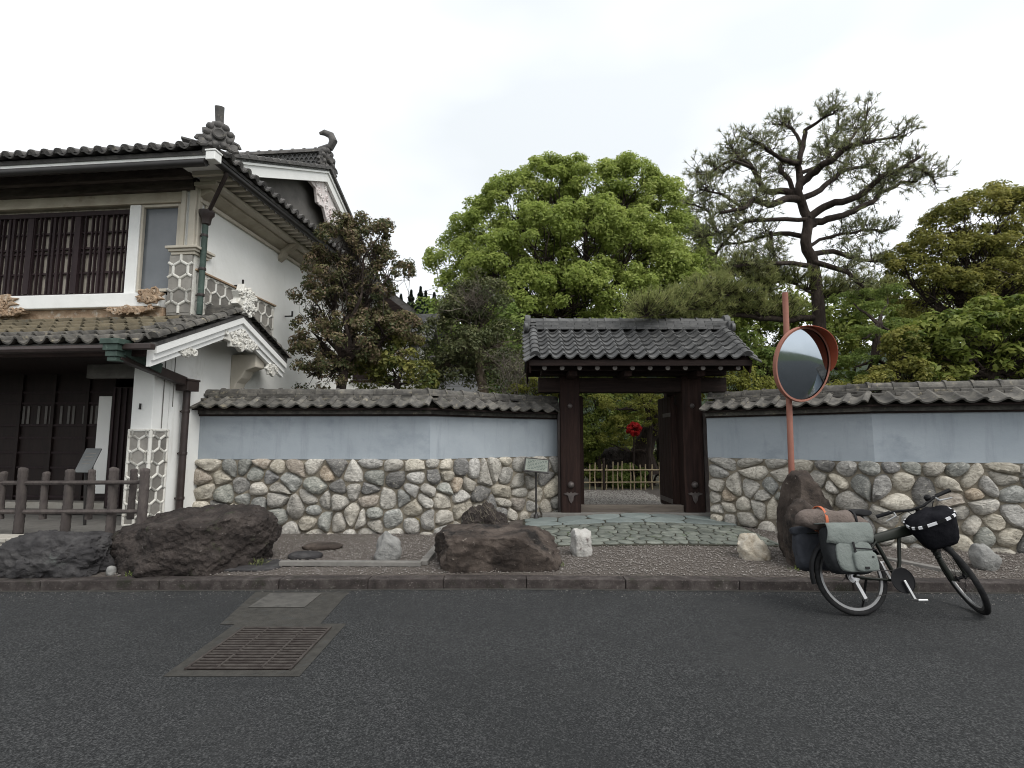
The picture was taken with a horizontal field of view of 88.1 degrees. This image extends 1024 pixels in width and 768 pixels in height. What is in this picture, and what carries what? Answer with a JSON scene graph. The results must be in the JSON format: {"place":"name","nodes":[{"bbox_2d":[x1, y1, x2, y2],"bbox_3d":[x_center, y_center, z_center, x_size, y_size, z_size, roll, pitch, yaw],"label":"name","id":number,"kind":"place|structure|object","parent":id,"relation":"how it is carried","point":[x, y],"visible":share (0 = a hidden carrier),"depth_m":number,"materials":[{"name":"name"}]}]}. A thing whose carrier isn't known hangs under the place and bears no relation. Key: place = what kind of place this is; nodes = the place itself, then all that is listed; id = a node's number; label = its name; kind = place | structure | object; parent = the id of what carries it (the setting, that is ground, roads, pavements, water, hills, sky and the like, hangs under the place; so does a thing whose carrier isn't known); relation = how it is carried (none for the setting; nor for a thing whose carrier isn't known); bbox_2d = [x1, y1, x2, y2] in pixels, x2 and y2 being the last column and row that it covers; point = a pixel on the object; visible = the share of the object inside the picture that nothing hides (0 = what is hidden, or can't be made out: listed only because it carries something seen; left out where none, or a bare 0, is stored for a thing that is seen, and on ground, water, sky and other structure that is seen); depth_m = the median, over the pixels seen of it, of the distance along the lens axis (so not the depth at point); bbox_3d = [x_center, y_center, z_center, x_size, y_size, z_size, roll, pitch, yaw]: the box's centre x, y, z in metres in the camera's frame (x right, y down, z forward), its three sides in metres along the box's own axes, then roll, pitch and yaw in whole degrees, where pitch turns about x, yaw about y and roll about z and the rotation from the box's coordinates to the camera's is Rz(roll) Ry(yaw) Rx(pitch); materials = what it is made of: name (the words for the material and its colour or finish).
{"place":"outdoors","nodes":[
{"label":"outdoors","id":0,"kind":"place"},
{"bbox_2d":[0,589,1023,767],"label":"road","id":1,"kind":"structure","parent":0,"point":[489,678],"depth_m":3.37,"materials":[{"name":"grey asphalt"}]},
{"bbox_2d":[164,624,345,675],"bbox_3d":[-1.870,1.968,3.979,0.940,0.014,1.000,0,-6,0],"label":"drain grate","id":2,"kind":"object","parent":1,"relation":"on","point":[265,649],"visible":1,"depth_m":3.87,"materials":[{"name":"metal"}]},
{"bbox_2d":[221,592,348,623],"bbox_3d":[-2.120,2.069,4.934,1.000,0.008,0.960,0,-6,0],"label":"manhole cover","id":3,"kind":"object","parent":1,"relation":"on","point":[286,607],"visible":1,"depth_m":4.87,"materials":[{"name":"concrete"}]},
{"bbox_2d":[1,590,1023,608],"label":"road grit","id":4,"kind":"object","parent":1,"relation":"on","point":[467,593],"visible":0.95,"depth_m":5.31,"materials":[{"name":"grey gravel"}]},
{"bbox_2d":[807,489,990,615],"bbox_3d":[3.469,1.528,4.848,1.544,1.102,0.606,0,-21,-2],"label":"bicycle","id":5,"kind":"object","parent":1,"relation":"on","point":[902,580],"visible":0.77,"depth_m":4.77,"materials":[{"name":"metal"}]},
{"bbox_2d":[789,526,829,570],"bbox_3d":[2.853,1.560,5.031,0.377,0.416,0.152,0,-21,-2],"label":"pannier bag","id":6,"kind":"object","parent":5,"relation":"attached to","point":[804,543],"visible":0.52,"depth_m":4.98,"materials":[{"name":"black fabric"}]},
{"bbox_2d":[795,506,867,530],"bbox_3d":[2.991,1.268,4.950,0.662,0.249,0.252,0,-21,-2],"label":"luggage roll","id":7,"kind":"object","parent":5,"relation":"on","point":[808,518],"visible":0.63,"depth_m":4.87,"materials":[{"name":"beige fabric"}]},
{"bbox_2d":[814,522,878,574],"bbox_3d":[2.972,1.450,4.684,0.433,0.451,0.226,0,-21,-2],"label":"pannier bag","id":8,"kind":"object","parent":5,"relation":"attached to","point":[846,548],"visible":1,"depth_m":4.63,"materials":[{"name":"fabric"}]},
{"bbox_2d":[903,505,959,549],"bbox_3d":[3.831,1.310,4.830,0.411,0.407,0.270,-2,-6,15],"label":"handlebar bag","id":9,"kind":"object","parent":5,"relation":"attached to","point":[937,528],"visible":1,"depth_m":4.75,"materials":[{"name":"black fabric"}]},
{"bbox_2d":[0,0,1023,348],"label":"sky","id":10,"kind":"structure","parent":0,"point":[423,102],"materials":[{"name":"white"}]},
{"bbox_2d":[90,520,1023,578],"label":"gravel bed","id":11,"kind":"object","parent":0,"point":[729,555],"visible":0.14,"depth_m":6.05,"materials":[{"name":"grey gravel"}]},
{"bbox_2d":[0,529,114,578],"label":"boulder","id":12,"kind":"object","parent":11,"relation":"on","point":[54,553],"visible":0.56,"depth_m":5.61,"materials":[{"name":"stone"}]},
{"bbox_2d":[106,566,116,575],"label":"stone","id":13,"kind":"object","parent":11,"relation":"on","point":[111,570],"visible":0.95,"depth_m":5.67,"materials":[{"name":"white stone"}]},
{"bbox_2d":[110,503,281,577],"bbox_3d":[-3.680,1.899,6.110,1.806,0.996,1.114,0,-6,0],"label":"boulder","id":14,"kind":"object","parent":11,"relation":"on","point":[206,540],"visible":0.81,"depth_m":5.79,"materials":[{"name":"brown stone"}]},
{"bbox_2d":[224,559,283,571],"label":"flat stone","id":15,"kind":"object","parent":11,"relation":"on","point":[271,565],"visible":0.52,"depth_m":5.85,"materials":[{"name":"stone"}]},
{"bbox_2d":[248,558,271,565],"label":"weed tuft","id":16,"kind":"object","parent":11,"relation":"on","point":[261,562],"visible":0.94,"depth_m":5.93,"materials":[{"name":"green plant"}]},
{"bbox_2d":[287,551,322,559],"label":"flat stone","id":17,"kind":"object","parent":11,"relation":"on","point":[305,555],"visible":0.91,"depth_m":6.25,"materials":[{"name":"stone"}]},
{"bbox_2d":[302,542,342,550],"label":"flat stone","id":18,"kind":"object","parent":11,"relation":"on","point":[321,546],"visible":0.98,"depth_m":6.72,"materials":[{"name":"brown stone"}]},
{"bbox_2d":[279,560,421,566],"bbox_3d":[-1.820,2.025,5.974,1.600,0.052,0.090,0,-6,1],"label":"edging strip","id":19,"kind":"object","parent":11,"relation":"on","point":[393,563],"visible":1,"depth_m":5.93,"materials":[{"name":"concrete"}]},
{"bbox_2d":[374,531,401,559],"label":"stone","id":20,"kind":"object","parent":11,"relation":"on","point":[388,545],"visible":0.77,"depth_m":6.12,"materials":[{"name":"white stone"}]},
{"bbox_2d":[420,545,436,564],"bbox_3d":[-0.980,2.057,6.378,0.090,0.067,0.792,0,-6,3],"label":"edging strip","id":21,"kind":"object","parent":11,"relation":"on","point":[430,554],"visible":0.65,"depth_m":6.20,"materials":[{"name":"concrete"}]},
{"bbox_2d":[461,501,508,524],"bbox_3d":[-0.406,2.001,7.281,0.785,0.750,0.482,0,-6,0],"label":"rock","id":22,"kind":"object","parent":11,"relation":"on","point":[486,520],"visible":0.35,"depth_m":7.23,"materials":[{"name":"grey stone"}]},
{"bbox_2d":[452,497,512,523],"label":"dry sprigs","id":23,"kind":"object","parent":22,"relation":"on","point":[484,510],"visible":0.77,"depth_m":7.13,"materials":[{"name":"brown plant"}]},
{"bbox_2d":[434,523,561,573],"bbox_3d":[-0.175,1.944,6.068,1.476,0.619,0.736,0,-6,0],"label":"boulder","id":24,"kind":"object","parent":11,"relation":"on","point":[473,548],"visible":0.83,"depth_m":5.78,"materials":[{"name":"brown stone"}]},
{"bbox_2d":[570,528,592,556],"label":"stone","id":25,"kind":"object","parent":11,"relation":"on","point":[580,544],"visible":0.86,"depth_m":6.37,"materials":[{"name":"white stone"}]},
{"bbox_2d":[521,315,761,512],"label":"roofed gate","id":26,"kind":"structure","parent":11,"relation":"on","point":[682,364],"depth_m":9.07,"materials":[{"name":"brown wood"}]},
{"bbox_2d":[473,332,540,394],"bbox_3d":[-0.087,-0.311,10.750,2.302,1.739,2.121,-4,-7,32],"label":"bare creeper","id":27,"kind":"object","parent":26,"relation":"attached to","point":[519,371],"visible":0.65,"depth_m":10.59,"materials":[{"name":"plant"}]},
{"bbox_2d":[579,396,583,503],"bbox_3d":[1.229,1.239,9.759,0.078,1.980,0.830,0,-6,0],"label":"door leaf","id":28,"kind":"structure","parent":26,"relation":"in","point":[580,397],"depth_m":9.35,"materials":[{"name":"brown wood"}]},
{"bbox_2d":[658,396,677,503],"bbox_3d":[2.857,1.239,9.759,0.085,1.980,0.830,0,-6,0],"label":"door leaf","id":29,"kind":"structure","parent":26,"relation":"in","point":[666,406],"depth_m":9.60,"materials":[{"name":"brown wood"}]},
{"bbox_2d":[523,512,778,546],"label":"stone paving","id":30,"kind":"structure","parent":11,"relation":"on","point":[649,528],"depth_m":7.80,"materials":[{"name":"grey stone"}]},
{"bbox_2d":[523,457,549,518],"bbox_3d":[0.413,1.744,8.795,0.416,1.038,0.295,-1,-6,10],"label":"sign stand","id":31,"kind":"object","parent":30,"relation":"on","point":[536,465],"visible":0.92,"depth_m":8.79,"materials":[{"name":"grey metal"}]},
{"bbox_2d":[737,533,771,560],"bbox_3d":[2.871,1.971,6.284,0.365,0.399,0.294,0,-6,0],"label":"stone","id":32,"kind":"object","parent":11,"relation":"on","point":[752,546],"visible":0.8,"depth_m":6.18,"materials":[{"name":"beige stone"}]},
{"bbox_2d":[773,292,837,473],"bbox_3d":[3.579,0.434,6.439,0.912,3.260,0.454,0,-6,0],"label":"traffic mirror","id":33,"kind":"object","parent":11,"relation":"on","point":[805,358],"visible":0.99,"depth_m":6.47,"materials":[{"name":"orange paint"}]},
{"bbox_2d":[776,470,834,557],"bbox_3d":[3.602,1.649,6.301,0.746,1.254,0.482,0,-6,0],"label":"standing stone","id":34,"kind":"object","parent":11,"relation":"on","point":[804,485],"visible":0.32,"depth_m":6.25,"materials":[{"name":"brown stone"}]},
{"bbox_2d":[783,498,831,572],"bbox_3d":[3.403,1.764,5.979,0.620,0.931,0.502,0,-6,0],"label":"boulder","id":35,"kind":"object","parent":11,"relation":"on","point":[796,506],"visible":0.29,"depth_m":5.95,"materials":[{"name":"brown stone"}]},
{"bbox_2d":[826,324,955,392],"bbox_3d":[6.574,0.696,9.204,2.419,3.469,0.887,0,-6,0],"label":"maple shrub","id":36,"kind":"object","parent":11,"relation":"on","point":[876,375],"visible":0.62,"depth_m":9.16,"materials":[{"name":"green plant"}]},
{"bbox_2d":[877,555,960,575],"bbox_3d":[4.505,2.050,6.087,0.100,0.091,1.203,4,-7,-36],"label":"edging strip","id":37,"kind":"object","parent":11,"relation":"on","point":[921,565],"visible":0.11,"depth_m":5.93,"materials":[{"name":"concrete"}]},
{"bbox_2d":[888,291,1023,381],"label":"bright leaf tree","id":38,"kind":"object","parent":11,"relation":"on","point":[988,322],"visible":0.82,"depth_m":9.14,"materials":[{"name":"green plant"}]},
{"bbox_2d":[968,543,1001,570],"bbox_3d":[5.275,1.939,5.893,0.288,0.316,0.229,0,-6,0],"label":"stone","id":39,"kind":"object","parent":11,"relation":"on","point":[982,556],"visible":0.96,"depth_m":5.82,"materials":[{"name":"white stone"}]},
{"bbox_2d":[584,448,659,488],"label":"garden ground","id":40,"kind":"structure","parent":0,"point":[586,486],"depth_m":14.30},
{"bbox_2d":[285,210,424,388],"bbox_3d":[-2.920,-0.402,9.943,2.515,5.809,1.519,3,-7,-30],"label":"reddish tree","id":41,"kind":"object","parent":40,"relation":"on","point":[347,344],"visible":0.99,"depth_m":9.83,"materials":[{"name":"green plant"}]},
{"bbox_2d":[340,273,423,388],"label":"house","id":42,"kind":"structure","parent":40,"relation":"on","point":[396,301],"depth_m":12.92,"materials":[{"name":"white paint"}]},
{"bbox_2d":[351,344,378,382],"bbox_3d":[-3.550,-0.519,12.987,0.800,0.980,0.050,0,-6,0],"label":"window","id":43,"kind":"structure","parent":42,"relation":"in","point":[360,378],"depth_m":12.95,"materials":[{"name":"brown wood"}]},
{"bbox_2d":[348,321,440,388],"bbox_3d":[-2.301,0.572,10.088,1.769,3.896,1.399,-4,-7,31],"label":"olive shrub","id":44,"kind":"object","parent":40,"relation":"on","point":[375,372],"visible":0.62,"depth_m":10.11,"materials":[{"name":"green plant"}]},
{"bbox_2d":[408,306,443,387],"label":"house","id":45,"kind":"structure","parent":40,"relation":"on","point":[424,317],"depth_m":15.11,"materials":[{"name":"white paint"}]},
{"bbox_2d":[428,353,489,391],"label":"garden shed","id":46,"kind":"structure","parent":40,"relation":"on","point":[457,387],"depth_m":15.07,"materials":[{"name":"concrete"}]},
{"bbox_2d":[410,265,525,393],"bbox_3d":[-1.038,-0.073,12.447,3.002,5.583,1.880,2,-6,-21],"label":"twiggy tree","id":47,"kind":"object","parent":40,"relation":"on","point":[470,313],"visible":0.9,"depth_m":12.38,"materials":[{"name":"green plant"}]},
{"bbox_2d":[410,296,532,393],"bbox_3d":[-1.559,0.189,16.611,6.374,5.963,2.585,0,-6,0],"label":"broadleaf tree","id":48,"kind":"object","parent":40,"relation":"on","point":[509,310],"visible":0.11,"depth_m":16.38,"materials":[{"name":"green plant"}]},
{"bbox_2d":[508,377,558,401],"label":"yellow shrub","id":49,"kind":"object","parent":40,"relation":"on","point":[534,389],"visible":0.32,"depth_m":10.58,"materials":[{"name":"green plant"}]},
{"bbox_2d":[421,150,731,399],"bbox_3d":[3.011,-5.046,24.200,13.791,11.994,7.970,2,-6,-17],"label":"camphor tree","id":50,"kind":"object","parent":40,"relation":"on","point":[561,279],"visible":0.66,"depth_m":22.75,"materials":[{"name":"green plant"}]},
{"bbox_2d":[584,444,609,485],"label":"shrub","id":51,"kind":"object","parent":40,"relation":"on","point":[590,460],"visible":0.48,"depth_m":14.24,"materials":[{"name":"green plant"}]},
{"bbox_2d":[579,393,632,486],"bbox_3d":[2.367,1.291,14.445,1.862,3.353,1.257,0,-6,0],"label":"leafy shrub","id":52,"kind":"object","parent":40,"relation":"on","point":[589,418],"visible":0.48,"depth_m":14.14,"materials":[{"name":"green plant"}]},
{"bbox_2d":[595,446,636,485],"bbox_3d":[2.936,2.517,14.821,1.264,1.532,0.841,0,-6,0],"label":"garden rock","id":53,"kind":"object","parent":40,"relation":"on","point":[610,455],"visible":0.16,"depth_m":14.56,"materials":[{"name":"grey stone"}]},
{"bbox_2d":[584,410,656,475],"bbox_3d":[3.547,1.979,16.373,3.120,2.387,1.508,0,-6,0],"label":"leafy shrub","id":54,"kind":"object","parent":40,"relation":"on","point":[617,443],"visible":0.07,"depth_m":16.18,"materials":[{"name":"green plant"}]},
{"bbox_2d":[581,393,663,425],"bbox_3d":[4.323,1.031,18.459,5.538,4.701,2.198,0,-6,0],"label":"broadleaf tree","id":55,"kind":"object","parent":40,"relation":"on","point":[628,396],"visible":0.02,"depth_m":18.44,"materials":[{"name":"green plant"}]},
{"bbox_2d":[587,393,663,486],"bbox_3d":[3.300,1.216,13.861,2.385,2.950,1.667,4,-7,-34],"label":"garden pine","id":56,"kind":"object","parent":40,"relation":"on","point":[649,411],"visible":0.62,"depth_m":13.86,"materials":[{"name":"green plant"}]},
{"bbox_2d":[605,462,648,488],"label":"round shrub","id":57,"kind":"object","parent":40,"relation":"on","point":[626,476],"visible":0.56,"depth_m":13.76,"materials":[{"name":"green plant"}]},
{"bbox_2d":[626,422,641,488],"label":"red azalea","id":58,"kind":"object","parent":40,"relation":"on","point":[636,428],"visible":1,"depth_m":13.39,"materials":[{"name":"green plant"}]},
{"bbox_2d":[630,403,658,475],"bbox_3d":[3.925,1.528,14.640,1.515,1.994,0.836,2,-6,-20],"label":"shrub","id":59,"kind":"object","parent":40,"relation":"on","point":[639,458],"visible":0.27,"depth_m":14.28,"materials":[{"name":"green plant"}]},
{"bbox_2d":[653,449,658,485],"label":"shrub","id":60,"kind":"object","parent":40,"relation":"on","point":[657,461],"visible":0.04,"depth_m":14.65,"materials":[{"name":"green plant"}]},
{"bbox_2d":[701,364,776,401],"bbox_3d":[4.424,1.000,9.932,1.825,3.028,0.855,0,-6,0],"label":"yellow shrub","id":61,"kind":"object","parent":40,"relation":"on","point":[744,381],"visible":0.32,"depth_m":9.84,"materials":[{"name":"green plant"}]},
{"bbox_2d":[736,327,777,388],"bbox_3d":[5.314,0.704,10.773,1.503,3.778,0.888,0,-6,0],"label":"leafy shrub","id":62,"kind":"object","parent":40,"relation":"on","point":[766,354],"visible":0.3,"depth_m":10.73,"materials":[{"name":"green plant"}]},
{"bbox_2d":[620,88,961,384],"bbox_3d":[5.688,-2.224,11.307,8.561,9.469,3.289,2,-6,-15],"label":"black pine","id":63,"kind":"object","parent":40,"relation":"on","point":[751,288],"visible":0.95,"depth_m":11.36,"materials":[{"name":"green plant"}]},
{"bbox_2d":[673,258,1023,391],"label":"broadleaf tree","id":64,"kind":"object","parent":40,"relation":"on","point":[841,323],"visible":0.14,"depth_m":16.55,"materials":[{"name":"green plant"}]},
{"bbox_2d":[828,282,915,391],"bbox_3d":[7.069,0.166,10.284,2.317,4.504,1.345,2,-6,-21],"label":"cloud pruned tree","id":65,"kind":"object","parent":40,"relation":"on","point":[875,331],"visible":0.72,"depth_m":10.24,"materials":[{"name":"green plant"}]},
{"bbox_2d":[878,179,1023,378],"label":"olive gold tree","id":66,"kind":"object","parent":40,"relation":"on","point":[963,281],"visible":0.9,"depth_m":11.85,"materials":[{"name":"green plant"}]},
{"bbox_2d":[584,489,662,503],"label":"garden path","id":67,"kind":"structure","parent":0,"point":[656,492],"depth_m":11.81,"materials":[{"name":"grey gravel"}]},
{"bbox_2d":[584,458,659,489],"bbox_3d":[2.736,2.253,13.107,2.261,0.830,0.095,0,-6,0],"label":"bamboo fence","id":68,"kind":"object","parent":67,"relation":"on","point":[603,470],"visible":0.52,"depth_m":13.11,"materials":[{"name":"beige plant"}]},
{"bbox_2d":[446,345,1008,447],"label":"hill","id":69,"kind":"structure","parent":0,"point":[864,367],"depth_m":88.08,"materials":[{"name":"green plant"}]},
{"bbox_2d":[407,289,415,310],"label":"cedar tree","id":70,"kind":"object","parent":69,"relation":"on","point":[411,298],"visible":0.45,"depth_m":114.05,"materials":[{"name":"green plant"}]},
{"bbox_2d":[415,286,424,313],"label":"cedar tree","id":71,"kind":"object","parent":69,"relation":"on","point":[420,294],"visible":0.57,"depth_m":113.97,"materials":[{"name":"green plant"}]},
{"bbox_2d":[418,290,428,313],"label":"cedar tree","id":72,"kind":"object","parent":69,"relation":"on","point":[426,296],"visible":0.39,"depth_m":113.64,"materials":[{"name":"green plant"}]},
{"bbox_2d":[427,292,441,334],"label":"cedar tree","id":73,"kind":"object","parent":69,"relation":"on","point":[434,293],"visible":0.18,"depth_m":114.08,"materials":[{"name":"green plant"}]},
{"bbox_3d":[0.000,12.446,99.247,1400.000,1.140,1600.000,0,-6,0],"label":"ground","id":74,"kind":"structure","parent":0,"visible":0},
{"bbox_2d":[0,514,122,545],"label":"stone platform","id":75,"kind":"structure","parent":74,"relation":"on","point":[96,522],"depth_m":7.06,"materials":[{"name":"stone"}]},
{"bbox_2d":[0,467,149,533],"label":"wooden fence","id":76,"kind":"object","parent":75,"relation":"on","point":[113,482],"visible":0.99,"depth_m":6.31,"materials":[{"name":"grey wood"}]},
{"bbox_2d":[75,448,101,524],"bbox_3d":[-5.665,1.365,7.038,0.203,1.013,0.202,0,-6,0],"label":"sign stand","id":77,"kind":"object","parent":75,"relation":"on","point":[88,460],"visible":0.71,"depth_m":7.03,"materials":[{"name":"metal"}]},
{"bbox_2d":[0,105,380,525],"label":"merchant house","id":78,"kind":"structure","parent":74,"relation":"on","point":[145,303],"depth_m":8.12,"materials":[{"name":"white paint"}]},
{"bbox_2d":[0,209,129,295],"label":"lattice window","id":79,"kind":"structure","parent":78,"relation":"in","point":[75,253],"depth_m":8.18,"materials":[{"name":"brown wood"}]},
{"bbox_2d":[103,387,132,508],"bbox_3d":[-5.635,0.969,8.117,1.190,1.860,0.075,-1,-6,5],"label":"door","id":80,"kind":"structure","parent":78,"relation":"in","point":[122,397],"depth_m":8.16,"materials":[{"name":"brown wood"}]},
{"bbox_2d":[141,208,177,288],"bbox_3d":[-5.349,-2.062,8.072,0.630,1.320,0.020,-1,-6,5],"label":"window pane","id":81,"kind":"structure","parent":78,"relation":"in","point":[161,223],"depth_m":8.07,"materials":[{"name":"grey glass"}]},
{"bbox_2d":[190,388,559,534],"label":"garden wall","id":82,"kind":"structure","parent":74,"relation":"on","point":[355,460],"depth_m":7.98,"materials":[{"name":"blue paint"}]},
{"bbox_2d":[0,575,1023,592],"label":"kerb","id":83,"kind":"structure","parent":74,"relation":"on","point":[442,582],"depth_m":5.49,"materials":[{"name":"grey concrete"}]},
{"bbox_2d":[699,378,1023,553],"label":"garden wall","id":84,"kind":"structure","parent":74,"relation":"on","point":[891,446],"depth_m":7.06,"materials":[{"name":"blue paint"}]}
]}

